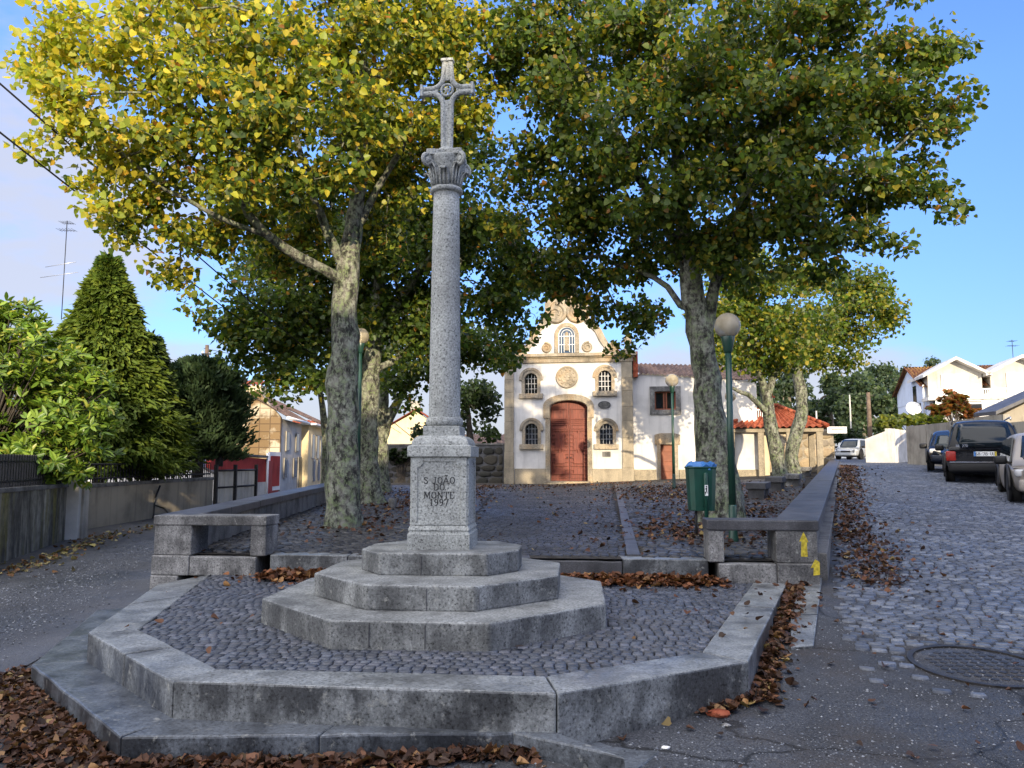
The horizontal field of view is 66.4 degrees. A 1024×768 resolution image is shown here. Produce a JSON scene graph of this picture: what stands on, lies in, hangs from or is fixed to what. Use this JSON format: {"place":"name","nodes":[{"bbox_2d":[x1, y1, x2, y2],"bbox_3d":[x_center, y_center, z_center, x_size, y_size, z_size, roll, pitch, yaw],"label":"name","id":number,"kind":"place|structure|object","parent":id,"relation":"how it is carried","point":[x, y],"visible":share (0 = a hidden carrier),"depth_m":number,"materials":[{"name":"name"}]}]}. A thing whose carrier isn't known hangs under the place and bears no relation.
{"place":"outdoors","nodes":[
{"label":"outdoors","id":0,"kind":"place"},
{"bbox_2d":[40,221,77,319],"bbox_3d":[-21.234,-5.358,36.725,1.764,4.737,0.560,0,-6,0],"label":"aerial","id":1,"kind":"object","parent":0,"point":[66,230],"visible":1,"depth_m":36.73,"materials":[{"name":"metal"}]},
{"bbox_2d":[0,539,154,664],"bbox_3d":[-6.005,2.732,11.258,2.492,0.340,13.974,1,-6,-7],"label":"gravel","id":2,"kind":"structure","parent":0,"point":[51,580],"depth_m":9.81,"materials":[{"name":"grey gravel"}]},
{"bbox_2d":[155,460,213,500],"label":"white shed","id":3,"kind":"structure","parent":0,"point":[212,473],"depth_m":29.80,"materials":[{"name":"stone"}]},
{"bbox_2d":[0,132,399,432],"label":"power cable","id":4,"kind":"object","parent":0,"point":[30,156],"visible":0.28,"depth_m":11.54,"materials":[{"name":"black plastic"}]},
{"bbox_2d":[0,83,413,438],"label":"power cable","id":5,"kind":"object","parent":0,"point":[26,106],"visible":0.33,"depth_m":15.26,"materials":[{"name":"black plastic"}]},
{"bbox_2d":[203,485,499,553],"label":"plaza paving","id":6,"kind":"structure","parent":0,"point":[349,540],"depth_m":12.10,"materials":[{"name":"stone"}]},
{"bbox_2d":[141,575,751,679],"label":"platform paving","id":7,"kind":"structure","parent":0,"point":[184,626],"depth_m":6.11,"materials":[{"name":"stone"}]},
{"bbox_2d":[194,566,325,588],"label":"fallen leaves","id":8,"kind":"object","parent":7,"relation":"on","point":[281,574],"visible":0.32,"depth_m":9.15,"materials":[{"name":"brown plant"}]},
{"bbox_2d":[560,570,778,590],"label":"fallen leaves","id":9,"kind":"object","parent":7,"relation":"on","point":[638,579],"visible":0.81,"depth_m":8.80,"materials":[{"name":"brown plant"}]},
{"bbox_2d":[195,470,816,560],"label":"plaza","id":10,"kind":"structure","parent":0,"point":[809,479],"depth_m":13.46,"materials":[{"name":"grey stone"}]},
{"bbox_2d":[0,0,514,528],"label":"lime tree","id":11,"kind":"object","parent":10,"relation":"on","point":[270,106],"visible":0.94,"depth_m":12.02,"materials":[{"name":"yellow plant"}]},
{"bbox_2d":[358,328,368,455],"bbox_3d":[-3.616,0.817,18.512,0.400,4.336,0.400,0,-6,0],"label":"street lamp","id":12,"kind":"object","parent":10,"relation":"on","point":[364,336],"visible":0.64,"depth_m":18.57,"materials":[{"name":"metal"}]},
{"bbox_2d":[191,114,553,503],"bbox_3d":[-3.573,-1.798,21.388,9.348,10.502,6.577,0,-6,0],"label":"lime tree","id":13,"kind":"object","parent":10,"relation":"on","point":[301,316],"visible":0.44,"depth_m":20.21,"materials":[{"name":"green plant"}]},
{"bbox_2d":[388,498,396,507],"bbox_3d":[-2.835,2.884,18.560,0.200,0.350,0.190,0,-6,0],"label":"stone post","id":14,"kind":"object","parent":10,"relation":"on","point":[392,502],"visible":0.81,"depth_m":18.49,"materials":[{"name":"stone"}]},
{"bbox_2d":[306,308,526,491],"bbox_3d":[-3.670,0.178,28.023,6.713,7.837,6.012,-4,-7,35],"label":"lime tree","id":15,"kind":"object","parent":10,"relation":"on","point":[390,379],"visible":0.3,"depth_m":27.40,"materials":[{"name":"green plant"}]},
{"bbox_2d":[200,484,640,550],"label":"fallen leaves","id":16,"kind":"object","parent":10,"relation":"on","point":[483,486],"visible":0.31,"depth_m":16.77,"materials":[{"name":"brown plant"}]},
{"bbox_2d":[476,476,812,555],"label":"fallen leaves","id":17,"kind":"object","parent":10,"relation":"on","point":[678,530],"visible":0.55,"depth_m":15.65,"materials":[{"name":"brown plant"}]},
{"bbox_2d":[454,0,989,522],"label":"lime tree","id":18,"kind":"object","parent":10,"relation":"on","point":[724,74],"visible":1,"depth_m":12.83,"materials":[{"name":"green plant"}]},
{"bbox_2d":[681,245,847,484],"bbox_3d":[8.981,-0.791,27.046,4.549,9.029,6.958,-4,-7,36],"label":"lime tree","id":19,"kind":"object","parent":10,"relation":"on","point":[761,320],"visible":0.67,"depth_m":26.61,"materials":[{"name":"green plant"}]},
{"bbox_2d":[765,476,785,490],"bbox_3d":[7.946,3.032,23.552,0.480,0.480,1.500,-2,-6,23],"label":"stone bench","id":20,"kind":"object","parent":10,"relation":"on","point":[777,483],"visible":0.65,"depth_m":22.93,"materials":[{"name":"stone"}]},
{"bbox_2d":[733,393,829,475],"bbox_3d":[12.363,2.387,37.147,4.647,3.918,3.658,-1,-6,14],"label":"shelter","id":21,"kind":"object","parent":10,"relation":"on","point":[785,418],"visible":0.41,"depth_m":35.81,"materials":[{"name":"orange tile"}]},
{"bbox_2d":[784,474,801,485],"bbox_3d":[9.326,3.211,25.935,0.480,0.460,1.500,-2,-6,23],"label":"stone bench","id":22,"kind":"object","parent":10,"relation":"on","point":[793,479],"visible":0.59,"depth_m":25.31,"materials":[{"name":"stone"}]},
{"bbox_2d":[769,429,834,471],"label":"stone wall","id":23,"kind":"structure","parent":10,"relation":"on","point":[828,449],"depth_m":40.90,"materials":[{"name":"beige stone"}]},
{"bbox_2d":[827,427,846,432],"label":"wall sign","id":24,"kind":"object","parent":23,"relation":"attached to","point":[836,429],"visible":0.93,"depth_m":40.53,"materials":[{"name":"white paint"}]},
{"bbox_2d":[800,467,811,476],"bbox_3d":[12.472,3.767,33.287,0.480,0.460,1.500,-2,-6,23],"label":"stone bench","id":25,"kind":"object","parent":10,"relation":"on","point":[806,471],"visible":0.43,"depth_m":32.64,"materials":[{"name":"stone"}]},
{"bbox_2d":[770,261,912,478],"bbox_3d":[13.106,-0.395,31.486,5.630,8.893,4.010,-4,-7,33],"label":"lime tree","id":26,"kind":"object","parent":10,"relation":"on","point":[881,308],"visible":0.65,"depth_m":30.85,"materials":[{"name":"green plant"}]},
{"bbox_2d":[0,458,1023,767],"bbox_3d":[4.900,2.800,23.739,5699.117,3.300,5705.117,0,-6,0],"label":"ground","id":27,"kind":"structure","parent":0,"point":[952,736],"depth_m":4.99,"materials":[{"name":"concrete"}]},
{"bbox_2d":[0,483,68,562],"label":"stained wall","id":28,"kind":"structure","parent":27,"relation":"on","point":[32,518],"depth_m":13.19,"materials":[{"name":"concrete"}]},
{"bbox_2d":[0,454,61,487],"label":"bar fence","id":29,"kind":"object","parent":28,"relation":"on","point":[16,470],"visible":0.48,"depth_m":12.97,"materials":[{"name":"metal"}]},
{"bbox_2d":[0,292,125,491],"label":"laurel bush","id":30,"kind":"object","parent":27,"relation":"on","point":[37,366],"visible":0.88,"depth_m":14.54,"materials":[{"name":"green plant"}]},
{"bbox_2d":[64,480,89,539],"bbox_3d":[-8.499,2.496,15.274,0.280,1.363,0.364,0,-6,0],"label":"concrete post","id":31,"kind":"object","parent":27,"relation":"on","point":[77,509],"visible":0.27,"depth_m":15.18,"materials":[{"name":"grey paint"}]},
{"bbox_2d":[0,657,192,767],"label":"fallen leaves","id":32,"kind":"object","parent":27,"relation":"on","point":[45,730],"visible":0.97,"depth_m":4.97,"materials":[{"name":"brown plant"}]},
{"bbox_2d":[0,503,212,675],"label":"lane","id":33,"kind":"structure","parent":27,"relation":"on","point":[50,639],"depth_m":9.92,"materials":[{"name":"grey asphalt"}]},
{"bbox_2d":[0,521,155,576],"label":"fallen leaves","id":34,"kind":"object","parent":33,"relation":"on","point":[53,557],"visible":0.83,"depth_m":12.92,"materials":[{"name":"brown plant"}]},
{"bbox_2d":[213,465,257,503],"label":"gate","id":35,"kind":"structure","parent":33,"relation":"on","point":[235,483],"depth_m":24.95,"materials":[{"name":"grey metal"}]},
{"bbox_2d":[11,249,215,482],"bbox_3d":[-10.639,-0.255,20.010,5.930,6.507,5.329,0,-6,0],"label":"cypress tree","id":36,"kind":"object","parent":27,"relation":"on","point":[106,317],"visible":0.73,"depth_m":19.66,"materials":[{"name":"green plant"}]},
{"bbox_2d":[88,477,213,528],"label":"beige wall","id":37,"kind":"structure","parent":27,"relation":"on","point":[112,503],"depth_m":19.48,"materials":[{"name":"concrete"}]},
{"bbox_2d":[84,462,210,482],"bbox_3d":[-9.281,2.284,20.378,0.042,0.491,6.628,0,-6,3],"label":"railing","id":38,"kind":"object","parent":37,"relation":"on","point":[137,476],"visible":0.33,"depth_m":19.08,"materials":[{"name":"metal"}]},
{"bbox_2d":[112,329,209,479],"bbox_3d":[-10.117,0.789,22.060,3.373,4.693,3.281,-3,-7,28],"label":"cypress tree","id":39,"kind":"object","parent":27,"relation":"on","point":[160,345],"visible":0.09,"depth_m":22.12,"materials":[{"name":"green plant"}]},
{"bbox_2d":[170,354,264,477],"bbox_3d":[-9.983,1.335,24.996,3.814,4.640,3.801,5,-8,-40],"label":"thuja tree","id":40,"kind":"object","parent":27,"relation":"on","point":[216,396],"visible":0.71,"depth_m":24.30,"materials":[{"name":"green plant"}]},
{"bbox_2d":[150,483,323,589],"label":"bench wall","id":41,"kind":"structure","parent":27,"relation":"on","point":[182,537],"depth_m":9.75,"materials":[{"name":"stone"}]},
{"bbox_2d":[207,452,280,495],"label":"red wall","id":42,"kind":"structure","parent":27,"relation":"on","point":[269,468],"depth_m":35.54,"materials":[{"name":"paint"}]},
{"bbox_2d":[238,380,310,490],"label":"stained house","id":43,"kind":"structure","parent":27,"relation":"on","point":[276,433],"depth_m":46.52,"materials":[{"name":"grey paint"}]},
{"bbox_2d":[283,458,287,477],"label":"window","id":44,"kind":"structure","parent":43,"relation":"in","point":[285,465],"depth_m":47.09,"materials":[{"name":"grey glass"}]},
{"bbox_2d":[285,431,289,450],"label":"window","id":45,"kind":"structure","parent":43,"relation":"in","point":[287,442],"depth_m":47.63,"materials":[{"name":"white glass"}]},
{"bbox_2d":[293,458,296,476],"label":"window","id":46,"kind":"structure","parent":43,"relation":"in","point":[294,459],"depth_m":50.06,"materials":[{"name":"glass"}]},
{"bbox_2d":[297,457,301,487],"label":"door","id":47,"kind":"structure","parent":43,"relation":"in","point":[299,458],"depth_m":51.68,"materials":[{"name":"wood"}]},
{"bbox_2d":[246,334,330,483],"bbox_3d":[-6.554,0.581,23.683,3.389,6.025,2.618,4,-7,-35],"label":"lime tree","id":48,"kind":"object","parent":27,"relation":"on","point":[323,419],"visible":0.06,"depth_m":23.83,"materials":[{"name":"green plant"}]},
{"bbox_2d":[267,397,328,486],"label":"yellow house","id":49,"kind":"structure","parent":27,"relation":"on","point":[311,443],"depth_m":54.32,"materials":[{"name":"paint"}]},
{"bbox_2d":[311,434,314,458],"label":"window","id":50,"kind":"structure","parent":49,"relation":"in","point":[313,435],"depth_m":54.45,"materials":[{"name":"glass"}]},
{"bbox_2d":[312,459,315,481],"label":"window","id":51,"kind":"structure","parent":49,"relation":"in","point":[313,460],"depth_m":54.86,"materials":[{"name":"glass"}]},
{"bbox_2d":[316,435,318,458],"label":"window","id":52,"kind":"structure","parent":49,"relation":"in","point":[317,436],"depth_m":56.44,"materials":[{"name":"glass"}]},
{"bbox_2d":[84,734,626,767],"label":"fallen leaves","id":53,"kind":"object","parent":27,"relation":"on","point":[404,757],"visible":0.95,"depth_m":4.49,"materials":[{"name":"brown plant"}]},
{"bbox_2d":[388,401,427,443],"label":"tiled cottage","id":54,"kind":"structure","parent":27,"relation":"on","point":[404,423],"depth_m":61.97,"materials":[{"name":"white paint"}]},
{"bbox_2d":[31,575,785,767],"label":"stone platform","id":55,"kind":"structure","parent":27,"relation":"on","point":[132,690],"depth_m":4.85,"materials":[{"name":"stone"}]},
{"bbox_2d":[261,57,605,652],"bbox_3d":[-0.641,-0.512,7.510,3.050,5.458,3.084,0,-6,0],"label":"wayside cross","id":56,"kind":"object","parent":55,"relation":"on","point":[441,578],"visible":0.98,"depth_m":6.77,"materials":[{"name":"stone"}]},
{"bbox_2d":[388,443,504,482],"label":"garden wall","id":57,"kind":"structure","parent":27,"relation":"on","point":[490,464],"depth_m":38.58,"materials":[{"name":"stone"}]},
{"bbox_2d":[388,447,410,482],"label":"tree","id":58,"kind":"object","parent":57,"relation":"attached to","point":[393,454],"visible":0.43,"depth_m":39.36,"materials":[{"name":"green plant"}]},
{"bbox_2d":[408,378,503,442],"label":"holm oak","id":59,"kind":"object","parent":27,"relation":"on","point":[475,396],"visible":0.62,"depth_m":45.45,"materials":[{"name":"green plant"}]},
{"bbox_2d":[465,434,504,442],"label":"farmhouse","id":60,"kind":"object","parent":27,"relation":"on","point":[477,436],"visible":0.05,"depth_m":59.35,"materials":[{"name":"paint"}]},
{"bbox_2d":[270,552,708,575],"bbox_3d":[-0.345,2.259,9.504,5.320,0.347,0.316,-1,-6,6],"label":"plaza step","id":61,"kind":"object","parent":27,"relation":"on","point":[692,566],"visible":0.27,"depth_m":9.24,"materials":[{"name":"stone"}]},
{"bbox_2d":[504,295,636,483],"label":"chapel","id":62,"kind":"structure","parent":27,"relation":"on","point":[568,402],"depth_m":37.13,"materials":[{"name":"white paint"}]},
{"bbox_2d":[525,374,536,392],"bbox_3d":[0.930,-0.002,37.626,0.600,0.982,0.050,-1,-6,8],"label":"window","id":63,"kind":"structure","parent":62,"relation":"in","point":[531,379],"depth_m":37.62,"materials":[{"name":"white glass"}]},
{"bbox_2d":[526,424,537,443],"bbox_3d":[0.958,2.392,37.395,0.600,0.988,0.020,-1,-6,8],"label":"window","id":64,"kind":"structure","parent":62,"relation":"in","point":[531,430],"depth_m":37.39,"materials":[{"name":"white glass"}]},
{"bbox_2d":[551,401,568,480],"bbox_3d":[2.281,2.710,37.287,0.863,3.784,0.200,-1,-6,8],"label":"door","id":65,"kind":"structure","parent":62,"relation":"in","point":[559,411],"depth_m":37.28,"materials":[{"name":"wood"}]},
{"bbox_2d":[569,401,587,480],"bbox_3d":[3.160,2.697,37.164,0.863,3.784,0.200,-1,-6,8],"label":"door","id":66,"kind":"structure","parent":62,"relation":"in","point":[577,410],"depth_m":37.16,"materials":[{"name":"wood"}]},
{"bbox_2d":[599,371,610,390],"bbox_3d":[4.408,-0.128,37.147,0.600,0.982,0.050,-1,-6,8],"label":"window","id":67,"kind":"structure","parent":62,"relation":"in","point":[604,377],"depth_m":37.15,"materials":[{"name":"white glass"}]},
{"bbox_2d":[600,424,612,443],"bbox_3d":[4.446,2.362,36.890,0.600,0.954,0.050,-1,-6,8],"label":"window","id":68,"kind":"structure","parent":62,"relation":"in","point":[606,431],"depth_m":36.89,"materials":[{"name":"white glass"}]},
{"bbox_2d":[125,567,1023,767],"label":"fallen leaves","id":69,"kind":"object","parent":27,"relation":"on","point":[1020,745],"visible":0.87,"depth_m":6.55,"materials":[{"name":"brown plant"}]},
{"bbox_2d":[615,483,639,556],"bbox_3d":[2.981,3.284,21.566,0.159,0.501,24.537,-1,-6,7],"label":"path border","id":70,"kind":"object","parent":27,"relation":"on","point":[631,547],"visible":0.66,"depth_m":12.27,"materials":[{"name":"stone"}]},
{"bbox_2d":[632,351,758,479],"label":"chapel wing","id":71,"kind":"structure","parent":27,"relation":"on","point":[652,441],"depth_m":36.76,"materials":[{"name":"white paint"}]},
{"bbox_2d":[649,386,680,414],"bbox_3d":[7.236,0.788,37.004,1.442,1.336,0.301,-1,-6,8],"label":"window","id":72,"kind":"structure","parent":71,"relation":"in","point":[660,402],"depth_m":36.96,"materials":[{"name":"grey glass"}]},
{"bbox_2d":[654,433,679,479],"bbox_3d":[7.295,3.524,36.695,1.176,2.425,0.330,-1,-6,8],"label":"door","id":73,"kind":"structure","parent":71,"relation":"in","point":[663,441],"depth_m":36.67,"materials":[{"name":"brown wood"}]},
{"bbox_2d":[639,373,769,474],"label":"annex house","id":74,"kind":"structure","parent":27,"relation":"on","point":[767,465],"depth_m":36.33,"materials":[{"name":"beige paint"}]},
{"bbox_2d":[705,708,729,717],"bbox_3d":[1.347,2.155,5.117,0.156,0.060,0.098,0,-6,0],"label":"pebble","id":75,"kind":"object","parent":27,"relation":"on","point":[723,713],"visible":1,"depth_m":5.09,"materials":[{"name":"stone"}]},
{"bbox_2d":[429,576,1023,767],"bbox_3d":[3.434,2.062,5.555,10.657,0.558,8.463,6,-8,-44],"label":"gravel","id":76,"kind":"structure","parent":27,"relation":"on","point":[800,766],"depth_m":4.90,"materials":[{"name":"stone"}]},
{"bbox_2d":[738,349,779,407],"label":"eucalyptus tree","id":77,"kind":"object","parent":27,"relation":"on","point":[776,395],"visible":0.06,"depth_m":77.13,"materials":[{"name":"green plant"}]},
{"bbox_2d":[662,580,875,728],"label":"fallen leaves","id":78,"kind":"object","parent":27,"relation":"on","point":[765,684],"visible":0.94,"depth_m":6.08,"materials":[{"name":"brown plant"}]},
{"bbox_2d":[702,460,840,584],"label":"bench wall","id":79,"kind":"structure","parent":27,"relation":"on","point":[798,529],"depth_m":9.02,"materials":[{"name":"stone"}]},
{"bbox_2d":[774,367,821,417],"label":"eucalyptus tree","id":80,"kind":"object","parent":27,"relation":"on","point":[784,387],"visible":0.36,"depth_m":83.10,"materials":[{"name":"green plant"}]},
{"bbox_2d":[791,578,821,649],"bbox_3d":[2.975,2.301,8.083,0.371,0.332,3.445,-2,-6,23],"label":"flagstone strip","id":81,"kind":"object","parent":27,"relation":"on","point":[808,632],"visible":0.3,"depth_m":7.37,"materials":[{"name":"stone"}]},
{"bbox_2d":[808,370,848,458],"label":"eucalyptus tree","id":82,"kind":"object","parent":27,"relation":"on","point":[829,386],"visible":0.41,"depth_m":87.49,"materials":[{"name":"green plant"}]},
{"bbox_2d":[834,426,865,458],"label":"spiky bush","id":83,"kind":"object","parent":27,"relation":"on","point":[849,434],"visible":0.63,"depth_m":67.51,"materials":[{"name":"green plant"}]},
{"bbox_2d":[835,439,865,459],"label":"parked van","id":84,"kind":"object","parent":27,"relation":"on","point":[848,449],"visible":0.9,"depth_m":58.55,"materials":[{"name":"white paint"}]},
{"bbox_2d":[829,369,894,458],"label":"eucalyptus tree","id":85,"kind":"object","parent":27,"relation":"on","point":[858,387],"visible":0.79,"depth_m":78.82,"materials":[{"name":"green plant"}]},
{"bbox_2d":[866,392,872,437],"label":"utility pole","id":86,"kind":"object","parent":27,"relation":"on","point":[869,423],"visible":0.66,"depth_m":51.97,"materials":[{"name":"brown wood"}]},
{"bbox_2d":[864,360,899,432],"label":"eucalyptus tree","id":87,"kind":"object","parent":27,"relation":"on","point":[885,373],"visible":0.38,"depth_m":90.50,"materials":[{"name":"green plant"}]},
{"bbox_2d":[865,428,907,462],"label":"white wall","id":88,"kind":"structure","parent":27,"relation":"on","point":[888,445],"depth_m":38.63,"materials":[{"name":"white paint"}]},
{"bbox_2d":[873,412,948,429],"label":"ivy hedge","id":89,"kind":"object","parent":27,"relation":"on","point":[884,421],"visible":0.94,"depth_m":42.98,"materials":[{"name":"green plant"}]},
{"bbox_2d":[830,464,994,606],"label":"fallen leaves","id":90,"kind":"object","parent":27,"relation":"on","point":[851,535],"visible":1,"depth_m":11.46,"materials":[{"name":"brown plant"}]},
{"bbox_2d":[923,355,941,366],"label":"eucalyptus tree","id":91,"kind":"object","parent":27,"relation":"on","point":[931,361],"depth_m":110.03,"materials":[{"name":"green plant"}]},
{"bbox_2d":[924,388,982,420],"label":"red shrub","id":92,"kind":"object","parent":27,"relation":"on","point":[955,405],"visible":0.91,"depth_m":45.78,"materials":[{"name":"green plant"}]},
{"bbox_2d":[892,354,1023,429],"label":"gabled house","id":93,"kind":"structure","parent":27,"relation":"on","point":[917,390],"depth_m":54.24,"materials":[{"name":"paint"}]},
{"bbox_2d":[906,414,1023,465],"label":"concrete wall","id":94,"kind":"structure","parent":27,"relation":"on","point":[917,435],"depth_m":33.75,"materials":[{"name":"grey concrete"}]},
{"bbox_2d":[973,391,1023,421],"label":"outbuilding","id":95,"kind":"structure","parent":27,"relation":"on","point":[1012,406],"depth_m":33.07,"materials":[{"name":"paint"}]},
{"bbox_2d":[0,0,1023,457],"label":"sky","id":96,"kind":"structure","parent":0,"point":[964,286],"materials":[{"name":"blue"}]},
{"bbox_2d":[475,482,625,556],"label":"plaza path","id":97,"kind":"structure","parent":0,"point":[530,503],"depth_m":14.78,"materials":[{"name":"stone"}]},
{"bbox_2d":[617,479,805,559],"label":"plaza paving","id":98,"kind":"structure","parent":0,"point":[662,547],"depth_m":13.52,"materials":[{"name":"stone"}]},
{"bbox_2d":[665,374,678,488],"bbox_3d":[5.453,1.616,26.515,0.452,3.948,0.452,0,-6,0],"label":"street lamp","id":99,"kind":"object","parent":98,"relation":"on","point":[671,381],"visible":0.98,"depth_m":26.50,"materials":[{"name":"green metal"}]},
{"bbox_2d":[684,461,716,532],"bbox_3d":[2.886,1.740,11.848,0.490,1.142,0.494,0,-6,0],"label":"litter bin","id":100,"kind":"object","parent":98,"relation":"on","point":[700,481],"visible":0.94,"depth_m":11.74,"materials":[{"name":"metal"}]},
{"bbox_2d":[714,313,740,541],"bbox_3d":[3.083,0.610,11.052,0.370,3.269,0.370,0,-6,0],"label":"street lamp","id":101,"kind":"object","parent":98,"relation":"on","point":[727,326],"visible":0.96,"depth_m":11.04,"materials":[{"name":"green metal"}]},
{"bbox_2d":[746,482,770,499],"bbox_3d":[6.381,2.781,20.234,0.480,0.480,1.500,-2,-6,23],"label":"stone bench","id":102,"kind":"object","parent":98,"relation":"on","point":[759,490],"visible":0.69,"depth_m":19.63,"materials":[{"name":"stone"}]},
{"bbox_2d":[831,462,1023,698],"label":"road paving","id":103,"kind":"structure","parent":0,"point":[983,494],"depth_m":10.02,"materials":[{"name":"stone"}]},
{"bbox_2d":[919,430,948,471],"bbox_3d":[15.590,2.348,27.555,2.180,1.480,4.460,-3,-7,28],"label":"parked car","id":104,"kind":"object","parent":103,"relation":"on","point":[933,456],"visible":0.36,"depth_m":26.89,"materials":[{"name":"blue paint"}]},
{"bbox_2d":[907,645,1023,688],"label":"manhole cover","id":105,"kind":"object","parent":103,"relation":"on","point":[938,662],"visible":0.96,"depth_m":6.10,"materials":[{"name":"metal"}]},
{"bbox_2d":[935,416,1017,481],"bbox_3d":[13.439,1.949,22.458,2.270,1.847,4.776,-3,-7,28],"label":"parked car","id":106,"kind":"object","parent":103,"relation":"on","point":[973,448],"visible":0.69,"depth_m":20.77,"materials":[{"name":"black paint"}]},
{"bbox_2d":[994,433,1023,501],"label":"parked car","id":107,"kind":"object","parent":103,"relation":"on","point":[1009,469],"visible":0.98,"depth_m":16.59,"materials":[{"name":"silver metal"}]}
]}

